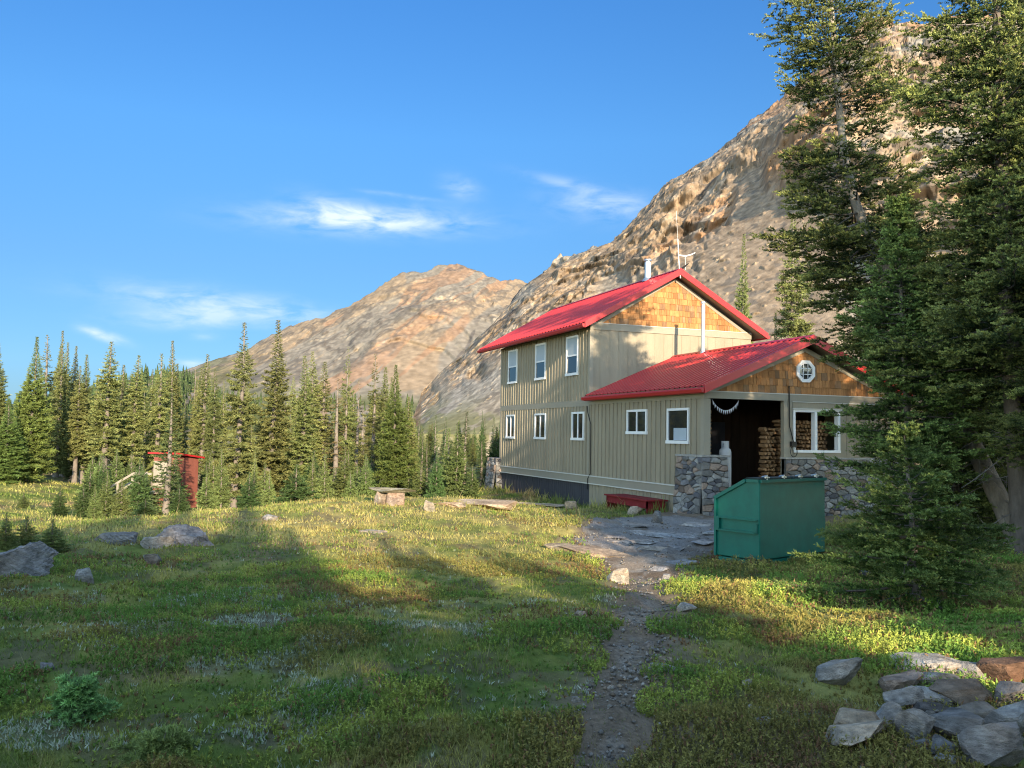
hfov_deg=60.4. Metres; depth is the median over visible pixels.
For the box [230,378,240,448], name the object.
fir tree
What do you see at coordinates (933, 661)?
rock
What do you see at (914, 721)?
rock
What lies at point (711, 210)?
mountain
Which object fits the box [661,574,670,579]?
rock
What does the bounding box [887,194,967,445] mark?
fir tree
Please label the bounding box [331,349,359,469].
fir tree
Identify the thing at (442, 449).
fir tree
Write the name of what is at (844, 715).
rock
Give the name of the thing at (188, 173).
sky
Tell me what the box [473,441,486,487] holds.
fir tree
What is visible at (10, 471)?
fir tree
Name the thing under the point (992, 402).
fir tree
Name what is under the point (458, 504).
rock
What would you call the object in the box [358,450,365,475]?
fir tree
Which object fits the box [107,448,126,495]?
fir tree
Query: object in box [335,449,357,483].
fir tree
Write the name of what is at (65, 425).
fir tree
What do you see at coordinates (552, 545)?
rock slab
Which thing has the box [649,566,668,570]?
rock slab
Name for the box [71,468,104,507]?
fir tree
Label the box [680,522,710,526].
rock slab
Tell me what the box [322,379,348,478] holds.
fir tree
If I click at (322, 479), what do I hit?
fir tree
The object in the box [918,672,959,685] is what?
rock
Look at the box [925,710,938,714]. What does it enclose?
rock
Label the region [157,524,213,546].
rock
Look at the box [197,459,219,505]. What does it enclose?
fir tree
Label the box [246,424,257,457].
fir tree
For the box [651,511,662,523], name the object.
rock
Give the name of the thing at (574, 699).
rock
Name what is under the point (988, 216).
fir tree
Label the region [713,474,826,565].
dumpster
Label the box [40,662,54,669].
rock
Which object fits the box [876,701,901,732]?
rock
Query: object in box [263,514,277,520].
rock
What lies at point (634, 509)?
rock
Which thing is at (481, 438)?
fir tree
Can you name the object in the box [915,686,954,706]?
rock
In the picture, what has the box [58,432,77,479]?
fir tree
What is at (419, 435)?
fir tree
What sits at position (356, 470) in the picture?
fir tree
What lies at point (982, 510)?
fir tree
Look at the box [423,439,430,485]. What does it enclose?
fir tree
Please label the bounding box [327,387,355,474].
fir tree
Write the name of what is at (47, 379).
fir tree
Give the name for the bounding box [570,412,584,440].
window
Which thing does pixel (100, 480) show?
fir tree
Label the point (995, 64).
fir tree
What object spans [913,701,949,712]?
rock
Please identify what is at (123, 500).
fir tree
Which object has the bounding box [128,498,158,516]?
fir tree
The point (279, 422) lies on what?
fir tree
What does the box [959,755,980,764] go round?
rock
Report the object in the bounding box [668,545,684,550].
rock slab
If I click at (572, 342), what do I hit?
window
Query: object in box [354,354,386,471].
fir tree
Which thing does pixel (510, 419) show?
window
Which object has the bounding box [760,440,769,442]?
firewood log
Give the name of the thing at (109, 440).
fir tree
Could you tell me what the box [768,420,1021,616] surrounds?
fir tree
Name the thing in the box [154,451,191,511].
fir tree
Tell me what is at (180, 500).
fir tree
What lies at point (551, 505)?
rock slab
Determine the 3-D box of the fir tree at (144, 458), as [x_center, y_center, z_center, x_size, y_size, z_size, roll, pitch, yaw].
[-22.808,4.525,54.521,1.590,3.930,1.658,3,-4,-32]
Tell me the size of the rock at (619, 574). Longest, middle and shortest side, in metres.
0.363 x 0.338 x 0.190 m
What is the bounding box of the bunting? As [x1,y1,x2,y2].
[712,400,738,414]
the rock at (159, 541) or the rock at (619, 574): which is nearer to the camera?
the rock at (619, 574)
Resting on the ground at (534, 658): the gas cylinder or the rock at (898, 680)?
the rock at (898, 680)
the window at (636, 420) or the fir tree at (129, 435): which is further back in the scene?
the fir tree at (129, 435)
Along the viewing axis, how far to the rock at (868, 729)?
4.90 m
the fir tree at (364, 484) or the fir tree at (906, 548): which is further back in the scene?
the fir tree at (364, 484)
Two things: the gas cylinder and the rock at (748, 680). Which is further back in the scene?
the gas cylinder
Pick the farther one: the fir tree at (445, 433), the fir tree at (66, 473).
the fir tree at (445, 433)
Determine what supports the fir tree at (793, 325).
on the ground at (534, 658)
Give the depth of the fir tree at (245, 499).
29.80 m
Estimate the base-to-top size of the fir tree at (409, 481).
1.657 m
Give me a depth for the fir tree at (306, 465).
42.68 m
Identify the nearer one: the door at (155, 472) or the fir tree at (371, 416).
the door at (155, 472)
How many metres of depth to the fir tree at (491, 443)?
71.84 m
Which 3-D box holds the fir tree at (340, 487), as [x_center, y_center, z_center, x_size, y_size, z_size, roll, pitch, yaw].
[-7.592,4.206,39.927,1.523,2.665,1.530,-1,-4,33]
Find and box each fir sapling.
[25,670,121,728]
[106,722,203,767]
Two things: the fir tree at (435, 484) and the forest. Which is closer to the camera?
the fir tree at (435, 484)
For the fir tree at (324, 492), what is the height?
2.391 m
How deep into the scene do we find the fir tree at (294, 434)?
52.68 m
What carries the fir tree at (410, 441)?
on the ground at (534, 658)
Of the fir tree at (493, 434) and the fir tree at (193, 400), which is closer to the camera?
the fir tree at (193, 400)
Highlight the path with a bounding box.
[575,515,713,767]
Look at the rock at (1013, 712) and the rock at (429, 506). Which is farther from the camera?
the rock at (429, 506)
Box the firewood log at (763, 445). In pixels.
[758,443,767,447]
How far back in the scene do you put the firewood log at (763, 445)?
27.39 m
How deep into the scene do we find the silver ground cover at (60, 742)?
6.39 m
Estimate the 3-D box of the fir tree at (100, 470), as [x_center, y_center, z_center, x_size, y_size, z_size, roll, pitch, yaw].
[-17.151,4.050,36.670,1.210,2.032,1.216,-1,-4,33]
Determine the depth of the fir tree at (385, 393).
46.95 m
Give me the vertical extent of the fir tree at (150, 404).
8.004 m
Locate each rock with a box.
[0,541,58,576]
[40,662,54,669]
[74,568,93,583]
[94,532,137,544]
[140,536,174,548]
[143,553,161,565]
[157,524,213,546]
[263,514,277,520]
[424,500,435,511]
[434,502,465,507]
[564,501,577,509]
[571,696,580,702]
[574,610,586,617]
[606,568,628,583]
[627,506,642,514]
[642,640,653,647]
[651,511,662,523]
[658,656,671,662]
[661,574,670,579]
[661,663,677,672]
[678,602,696,611]
[742,679,751,689]
[815,657,862,685]
[825,719,884,746]
[833,707,885,737]
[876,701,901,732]
[878,670,923,691]
[883,685,926,709]
[889,652,961,673]
[893,708,935,740]
[907,738,931,749]
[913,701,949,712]
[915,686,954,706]
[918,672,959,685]
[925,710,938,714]
[929,678,993,705]
[930,707,984,738]
[931,734,957,753]
[934,753,957,763]
[944,701,995,718]
[954,660,986,681]
[957,734,969,754]
[959,721,1023,766]
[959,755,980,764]
[976,656,1023,683]
[984,700,1023,735]
[993,681,1023,706]
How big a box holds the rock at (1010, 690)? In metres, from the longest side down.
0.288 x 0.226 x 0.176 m
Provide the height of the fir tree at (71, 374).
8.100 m
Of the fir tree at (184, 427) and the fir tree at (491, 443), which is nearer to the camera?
the fir tree at (184, 427)
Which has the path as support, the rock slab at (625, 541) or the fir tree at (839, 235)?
the rock slab at (625, 541)
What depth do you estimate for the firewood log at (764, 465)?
27.38 m
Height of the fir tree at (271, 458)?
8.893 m
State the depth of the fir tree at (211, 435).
46.80 m
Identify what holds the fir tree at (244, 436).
on the ground at (534, 658)
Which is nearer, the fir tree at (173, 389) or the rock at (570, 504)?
the rock at (570, 504)
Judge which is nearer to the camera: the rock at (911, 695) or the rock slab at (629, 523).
the rock at (911, 695)
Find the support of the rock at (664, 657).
on the ground at (534, 658)
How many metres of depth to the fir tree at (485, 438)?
84.48 m
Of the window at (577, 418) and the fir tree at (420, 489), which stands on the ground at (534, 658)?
the fir tree at (420, 489)
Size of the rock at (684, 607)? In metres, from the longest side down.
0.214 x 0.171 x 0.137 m
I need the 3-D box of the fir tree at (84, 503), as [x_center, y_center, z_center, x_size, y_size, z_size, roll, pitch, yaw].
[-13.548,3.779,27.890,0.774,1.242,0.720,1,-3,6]
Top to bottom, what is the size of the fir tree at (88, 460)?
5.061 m
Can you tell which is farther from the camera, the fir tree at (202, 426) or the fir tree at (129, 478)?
the fir tree at (202, 426)
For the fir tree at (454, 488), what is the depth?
34.86 m
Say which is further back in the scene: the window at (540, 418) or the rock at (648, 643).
the window at (540, 418)
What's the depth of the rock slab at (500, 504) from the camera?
25.43 m
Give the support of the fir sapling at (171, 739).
on the ground at (534, 658)
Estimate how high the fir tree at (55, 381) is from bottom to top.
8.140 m
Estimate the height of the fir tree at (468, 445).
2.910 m
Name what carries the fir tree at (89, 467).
on the ground at (534, 658)
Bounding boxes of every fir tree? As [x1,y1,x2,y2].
[0,347,13,441]
[0,398,29,483]
[0,512,20,549]
[5,337,58,480]
[12,516,40,546]
[15,492,31,508]
[32,334,64,479]
[35,518,79,553]
[45,331,69,477]
[47,344,62,474]
[49,484,70,517]
[55,342,73,475]
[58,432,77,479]
[59,366,90,483]
[60,391,71,476]
[68,346,78,452]
[70,484,90,518]
[71,354,95,483]
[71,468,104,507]
[77,411,95,476]
[77,454,96,492]
[83,341,131,471]
[84,484,104,519]
[87,454,114,493]
[92,390,101,469]
[92,455,113,502]
[95,457,114,497]
[96,471,116,518]
[105,476,133,518]
[107,365,129,475]
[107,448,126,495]
[110,355,152,471]
[110,378,129,479]
[120,468,134,496]
[124,398,141,473]
[124,452,135,482]
[124,466,159,509]
[126,458,151,513]
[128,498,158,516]
[135,354,174,487]
[135,393,150,468]
[135,431,151,471]
[138,369,157,470]
[146,340,183,479]
[148,393,186,515]
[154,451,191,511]
[167,363,184,449]
[167,484,193,514]
[179,399,189,453]
[185,370,196,445]
[186,380,198,453]
[188,368,210,463]
[189,354,213,489]
[189,391,208,460]
[193,471,220,510]
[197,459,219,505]
[197,462,208,503]
[198,452,216,489]
[201,369,226,475]
[210,322,264,507]
[210,448,234,509]
[216,380,228,478]
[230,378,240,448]
[233,354,253,492]
[235,472,262,508]
[239,320,295,496]
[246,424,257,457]
[246,470,262,500]
[250,451,260,490]
[254,462,276,504]
[259,469,278,505]
[268,363,285,490]
[270,464,320,503]
[279,355,320,496]
[283,376,298,457]
[285,404,292,463]
[289,408,299,459]
[294,455,315,491]
[296,351,327,466]
[298,450,320,497]
[304,455,317,497]
[309,362,334,477]
[312,454,337,500]
[316,466,328,491]
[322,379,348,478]
[325,411,333,476]
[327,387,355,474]
[327,468,342,495]
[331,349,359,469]
[331,447,355,499]
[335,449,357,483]
[339,470,359,498]
[345,467,367,496]
[347,389,365,466]
[347,464,362,489]
[351,381,363,471]
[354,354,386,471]
[356,454,376,496]
[358,410,371,462]
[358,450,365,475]
[360,457,377,497]
[363,455,379,483]
[364,413,371,460]
[369,389,379,455]
[370,365,419,496]
[375,367,391,483]
[400,397,417,479]
[404,468,415,496]
[408,464,429,497]
[410,420,420,481]
[414,421,424,473]
[417,427,425,479]
[419,426,424,456]
[423,425,433,470]
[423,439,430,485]
[423,447,446,498]
[430,415,440,467]
[435,428,459,492]
[439,417,449,465]
[439,431,447,463]
[441,422,469,496]
[454,420,463,456]
[459,411,472,482]
[460,464,483,498]
[466,436,471,457]
[466,436,476,468]
[469,427,479,458]
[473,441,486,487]
[477,417,488,462]
[478,414,485,465]
[484,427,499,462]
[487,417,497,451]
[488,429,494,456]
[734,234,752,343]
[745,0,1020,542]
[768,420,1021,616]
[769,218,815,338]
[774,311,777,339]
[813,192,1003,494]
[851,0,1023,555]
[862,320,1007,539]
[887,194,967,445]
[911,133,1020,513]
[924,431,1005,502]
[938,65,1023,424]
[960,295,1023,524]
[963,198,1023,543]
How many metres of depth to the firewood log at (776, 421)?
27.79 m
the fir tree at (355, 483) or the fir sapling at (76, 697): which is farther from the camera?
the fir tree at (355, 483)
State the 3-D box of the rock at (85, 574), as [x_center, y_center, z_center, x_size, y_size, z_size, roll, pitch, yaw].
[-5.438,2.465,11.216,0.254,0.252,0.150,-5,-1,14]
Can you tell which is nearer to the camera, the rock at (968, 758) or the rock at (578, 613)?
the rock at (968, 758)
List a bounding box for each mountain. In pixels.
[2,264,525,437]
[409,14,1023,465]
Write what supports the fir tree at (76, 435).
on the ground at (534, 658)
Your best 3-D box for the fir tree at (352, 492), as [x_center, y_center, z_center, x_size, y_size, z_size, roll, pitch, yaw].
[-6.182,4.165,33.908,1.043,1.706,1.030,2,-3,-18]
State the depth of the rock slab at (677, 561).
15.42 m
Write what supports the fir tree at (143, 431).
on the ground at (534, 658)
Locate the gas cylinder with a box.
[719,441,730,486]
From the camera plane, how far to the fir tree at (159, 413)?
47.98 m
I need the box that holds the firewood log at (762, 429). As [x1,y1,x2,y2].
[758,427,766,431]
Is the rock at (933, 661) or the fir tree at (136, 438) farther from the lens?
the fir tree at (136, 438)
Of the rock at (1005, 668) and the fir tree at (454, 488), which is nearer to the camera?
the rock at (1005, 668)
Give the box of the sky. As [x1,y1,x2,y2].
[0,0,1021,403]
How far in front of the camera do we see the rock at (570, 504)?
26.44 m
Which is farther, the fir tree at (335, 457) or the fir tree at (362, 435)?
the fir tree at (362, 435)
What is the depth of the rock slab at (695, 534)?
20.97 m
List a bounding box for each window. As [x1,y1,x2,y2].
[505,415,514,438]
[507,349,517,383]
[533,413,545,438]
[534,342,545,380]
[565,335,578,375]
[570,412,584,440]
[625,409,647,433]
[665,408,689,443]
[792,408,841,452]
[796,360,814,382]
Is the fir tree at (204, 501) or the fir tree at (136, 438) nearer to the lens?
the fir tree at (204, 501)
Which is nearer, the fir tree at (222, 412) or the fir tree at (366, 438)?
the fir tree at (222, 412)
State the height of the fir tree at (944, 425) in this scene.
5.992 m
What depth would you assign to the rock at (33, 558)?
11.23 m
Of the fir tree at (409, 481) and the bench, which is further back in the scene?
the fir tree at (409, 481)
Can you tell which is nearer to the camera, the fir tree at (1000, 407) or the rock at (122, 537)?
the rock at (122, 537)
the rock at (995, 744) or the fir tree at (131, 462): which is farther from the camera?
the fir tree at (131, 462)
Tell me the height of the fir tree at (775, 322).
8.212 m
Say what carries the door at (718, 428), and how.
in the mountain hut
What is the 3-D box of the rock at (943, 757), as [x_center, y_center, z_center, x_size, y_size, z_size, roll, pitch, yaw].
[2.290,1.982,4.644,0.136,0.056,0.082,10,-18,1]
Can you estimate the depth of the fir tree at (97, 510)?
25.80 m
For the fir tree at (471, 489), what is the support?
on the ground at (534, 658)
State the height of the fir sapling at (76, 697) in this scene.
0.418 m
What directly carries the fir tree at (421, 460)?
on the ground at (534, 658)
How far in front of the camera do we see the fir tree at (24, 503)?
31.77 m
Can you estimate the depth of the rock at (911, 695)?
6.05 m
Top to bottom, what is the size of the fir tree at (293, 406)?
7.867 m
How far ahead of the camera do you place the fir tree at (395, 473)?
37.69 m
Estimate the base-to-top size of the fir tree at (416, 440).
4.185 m
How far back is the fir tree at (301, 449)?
42.72 m
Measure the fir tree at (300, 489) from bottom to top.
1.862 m
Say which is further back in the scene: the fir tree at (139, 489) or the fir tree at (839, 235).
the fir tree at (139, 489)
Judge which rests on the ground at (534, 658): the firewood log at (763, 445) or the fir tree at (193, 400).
the fir tree at (193, 400)
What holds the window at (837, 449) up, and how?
in the mountain hut
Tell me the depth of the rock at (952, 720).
4.94 m
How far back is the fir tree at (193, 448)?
53.14 m
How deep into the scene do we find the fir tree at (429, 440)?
73.70 m
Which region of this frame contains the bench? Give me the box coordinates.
[604,494,667,513]
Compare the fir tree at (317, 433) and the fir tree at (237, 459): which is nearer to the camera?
the fir tree at (237, 459)
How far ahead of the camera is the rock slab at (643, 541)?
19.04 m
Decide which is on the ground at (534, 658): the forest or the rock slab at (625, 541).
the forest
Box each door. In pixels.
[153,461,166,488]
[710,422,724,454]
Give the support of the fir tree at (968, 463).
on the ground at (534, 658)
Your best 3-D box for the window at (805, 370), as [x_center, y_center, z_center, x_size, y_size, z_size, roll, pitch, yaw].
[9.157,-0.392,27.474,0.684,0.684,0.090,2,-4,-21]
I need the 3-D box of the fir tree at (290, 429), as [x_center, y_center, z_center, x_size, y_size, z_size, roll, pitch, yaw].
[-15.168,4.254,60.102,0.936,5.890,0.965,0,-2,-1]
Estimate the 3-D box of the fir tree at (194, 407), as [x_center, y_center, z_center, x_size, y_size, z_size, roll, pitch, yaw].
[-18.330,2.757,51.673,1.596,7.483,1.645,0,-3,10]
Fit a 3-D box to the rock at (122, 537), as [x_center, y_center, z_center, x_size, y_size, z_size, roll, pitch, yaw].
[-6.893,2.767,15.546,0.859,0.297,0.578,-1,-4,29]
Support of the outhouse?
on the ground at (534, 658)
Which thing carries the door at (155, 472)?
in the outhouse
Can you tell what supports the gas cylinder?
on the mountain hut
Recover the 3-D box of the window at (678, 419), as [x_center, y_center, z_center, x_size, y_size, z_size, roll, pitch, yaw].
[5.163,1.308,27.453,0.075,1.110,1.320,2,-4,-21]
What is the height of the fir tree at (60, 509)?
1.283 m
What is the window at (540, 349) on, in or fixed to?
in the mountain hut
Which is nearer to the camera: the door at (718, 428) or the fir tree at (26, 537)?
the fir tree at (26, 537)
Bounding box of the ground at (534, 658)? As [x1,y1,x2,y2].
[0,436,1023,767]
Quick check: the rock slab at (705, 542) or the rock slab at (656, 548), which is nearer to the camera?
the rock slab at (656, 548)
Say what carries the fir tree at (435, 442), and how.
on the ground at (534, 658)
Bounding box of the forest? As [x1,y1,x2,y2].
[4,364,418,428]
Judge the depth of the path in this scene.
10.14 m
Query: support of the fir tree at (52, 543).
on the ground at (534, 658)
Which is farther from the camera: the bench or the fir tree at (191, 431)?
the fir tree at (191, 431)
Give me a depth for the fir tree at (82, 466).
48.00 m
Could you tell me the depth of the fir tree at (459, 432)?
64.14 m
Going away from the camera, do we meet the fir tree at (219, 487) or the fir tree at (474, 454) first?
the fir tree at (219, 487)
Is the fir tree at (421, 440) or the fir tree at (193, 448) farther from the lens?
the fir tree at (421, 440)
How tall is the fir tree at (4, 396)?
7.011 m
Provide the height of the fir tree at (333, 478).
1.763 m
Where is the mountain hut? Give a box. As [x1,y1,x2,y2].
[477,214,912,517]
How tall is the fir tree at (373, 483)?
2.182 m
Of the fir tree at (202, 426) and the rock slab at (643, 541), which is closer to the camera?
the rock slab at (643, 541)
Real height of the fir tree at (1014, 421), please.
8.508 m
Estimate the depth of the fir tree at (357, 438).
48.07 m
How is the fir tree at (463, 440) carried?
on the ground at (534, 658)
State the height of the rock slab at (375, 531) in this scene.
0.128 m
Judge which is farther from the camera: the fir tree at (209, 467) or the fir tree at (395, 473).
the fir tree at (209, 467)
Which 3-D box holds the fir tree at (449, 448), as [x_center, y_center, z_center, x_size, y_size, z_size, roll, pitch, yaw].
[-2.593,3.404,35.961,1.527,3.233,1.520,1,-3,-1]
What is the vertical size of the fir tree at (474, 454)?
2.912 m
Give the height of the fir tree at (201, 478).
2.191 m
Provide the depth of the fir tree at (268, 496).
31.82 m
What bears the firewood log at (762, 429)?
on the firewood log
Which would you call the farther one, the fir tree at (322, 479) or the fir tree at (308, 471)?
the fir tree at (308, 471)
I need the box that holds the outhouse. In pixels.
[109,452,204,508]
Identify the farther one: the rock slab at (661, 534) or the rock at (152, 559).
the rock slab at (661, 534)
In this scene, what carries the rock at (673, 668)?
on the ground at (534, 658)
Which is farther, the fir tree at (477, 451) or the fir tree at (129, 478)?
the fir tree at (477, 451)
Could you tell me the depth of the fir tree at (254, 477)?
35.72 m
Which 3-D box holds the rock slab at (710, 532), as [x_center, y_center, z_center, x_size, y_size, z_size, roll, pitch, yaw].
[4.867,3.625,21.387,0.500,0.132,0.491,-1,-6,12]
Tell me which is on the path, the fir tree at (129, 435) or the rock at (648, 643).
the rock at (648, 643)
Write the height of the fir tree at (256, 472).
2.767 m
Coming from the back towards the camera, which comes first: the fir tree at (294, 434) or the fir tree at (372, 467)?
the fir tree at (294, 434)
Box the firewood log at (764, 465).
[759,464,768,467]
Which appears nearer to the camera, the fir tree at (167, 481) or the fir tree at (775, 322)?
the fir tree at (167, 481)
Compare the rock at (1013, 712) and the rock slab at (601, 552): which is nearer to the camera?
the rock at (1013, 712)
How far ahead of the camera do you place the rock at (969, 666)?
6.84 m
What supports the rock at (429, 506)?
on the ground at (534, 658)
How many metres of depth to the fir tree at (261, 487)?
35.51 m
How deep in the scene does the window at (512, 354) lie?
41.21 m
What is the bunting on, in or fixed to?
hanging from the mountain hut
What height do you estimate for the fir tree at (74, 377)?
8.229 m
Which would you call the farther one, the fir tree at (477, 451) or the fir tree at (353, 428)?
the fir tree at (477, 451)
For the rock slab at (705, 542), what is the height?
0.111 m
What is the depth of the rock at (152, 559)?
13.10 m
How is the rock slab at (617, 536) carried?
on the path
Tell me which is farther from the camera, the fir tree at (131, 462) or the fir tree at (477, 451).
the fir tree at (477, 451)
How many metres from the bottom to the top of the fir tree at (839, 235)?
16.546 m
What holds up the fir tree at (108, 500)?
on the ground at (534, 658)
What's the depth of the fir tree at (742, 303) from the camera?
58.58 m
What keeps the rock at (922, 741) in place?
on the ground at (534, 658)
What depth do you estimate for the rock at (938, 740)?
4.76 m
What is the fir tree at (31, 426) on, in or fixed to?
on the ground at (534, 658)
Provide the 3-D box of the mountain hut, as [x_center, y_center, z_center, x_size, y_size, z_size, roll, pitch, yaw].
[5.815,-0.610,36.293,8.470,12.200,20.530,2,-4,-21]
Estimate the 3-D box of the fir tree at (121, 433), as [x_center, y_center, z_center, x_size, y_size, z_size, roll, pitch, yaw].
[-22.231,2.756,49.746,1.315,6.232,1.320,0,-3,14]
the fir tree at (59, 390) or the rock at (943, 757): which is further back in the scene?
the fir tree at (59, 390)
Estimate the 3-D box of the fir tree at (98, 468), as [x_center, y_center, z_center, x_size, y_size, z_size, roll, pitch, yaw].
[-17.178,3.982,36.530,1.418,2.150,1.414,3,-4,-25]
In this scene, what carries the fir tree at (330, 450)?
on the ground at (534, 658)
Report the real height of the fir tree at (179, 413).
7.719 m
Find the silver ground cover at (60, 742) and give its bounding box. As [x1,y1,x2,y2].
[0,515,880,767]
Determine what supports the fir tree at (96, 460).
on the ground at (534, 658)
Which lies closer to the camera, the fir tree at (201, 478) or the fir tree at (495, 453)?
the fir tree at (201, 478)
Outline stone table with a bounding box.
[369,487,415,505]
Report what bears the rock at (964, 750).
on the ground at (534, 658)
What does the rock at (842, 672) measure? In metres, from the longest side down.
0.382 x 0.316 x 0.204 m
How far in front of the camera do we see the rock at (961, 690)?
6.04 m
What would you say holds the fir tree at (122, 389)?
on the ground at (534, 658)
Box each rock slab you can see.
[359,529,387,533]
[453,499,516,509]
[518,502,564,506]
[544,543,575,551]
[557,545,631,557]
[602,534,625,538]
[612,540,633,544]
[620,521,651,526]
[629,530,694,537]
[629,539,658,544]
[638,546,666,550]
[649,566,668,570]
[666,559,700,564]
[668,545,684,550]
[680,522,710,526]
[684,532,702,536]
[691,539,713,544]
[702,530,713,534]
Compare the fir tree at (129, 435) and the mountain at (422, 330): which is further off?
the mountain at (422, 330)
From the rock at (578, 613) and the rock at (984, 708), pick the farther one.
the rock at (578, 613)
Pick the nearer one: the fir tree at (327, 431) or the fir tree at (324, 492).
the fir tree at (324, 492)
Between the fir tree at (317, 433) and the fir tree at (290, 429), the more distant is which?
the fir tree at (290, 429)
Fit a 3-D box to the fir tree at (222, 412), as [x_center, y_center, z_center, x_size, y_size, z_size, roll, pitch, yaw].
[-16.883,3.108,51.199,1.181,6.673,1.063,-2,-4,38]
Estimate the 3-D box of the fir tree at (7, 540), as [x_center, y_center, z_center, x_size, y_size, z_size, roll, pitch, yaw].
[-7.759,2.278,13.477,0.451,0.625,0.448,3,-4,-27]
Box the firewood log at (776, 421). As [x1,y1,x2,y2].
[772,420,780,423]
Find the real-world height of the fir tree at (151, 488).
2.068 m
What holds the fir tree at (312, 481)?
on the ground at (534, 658)

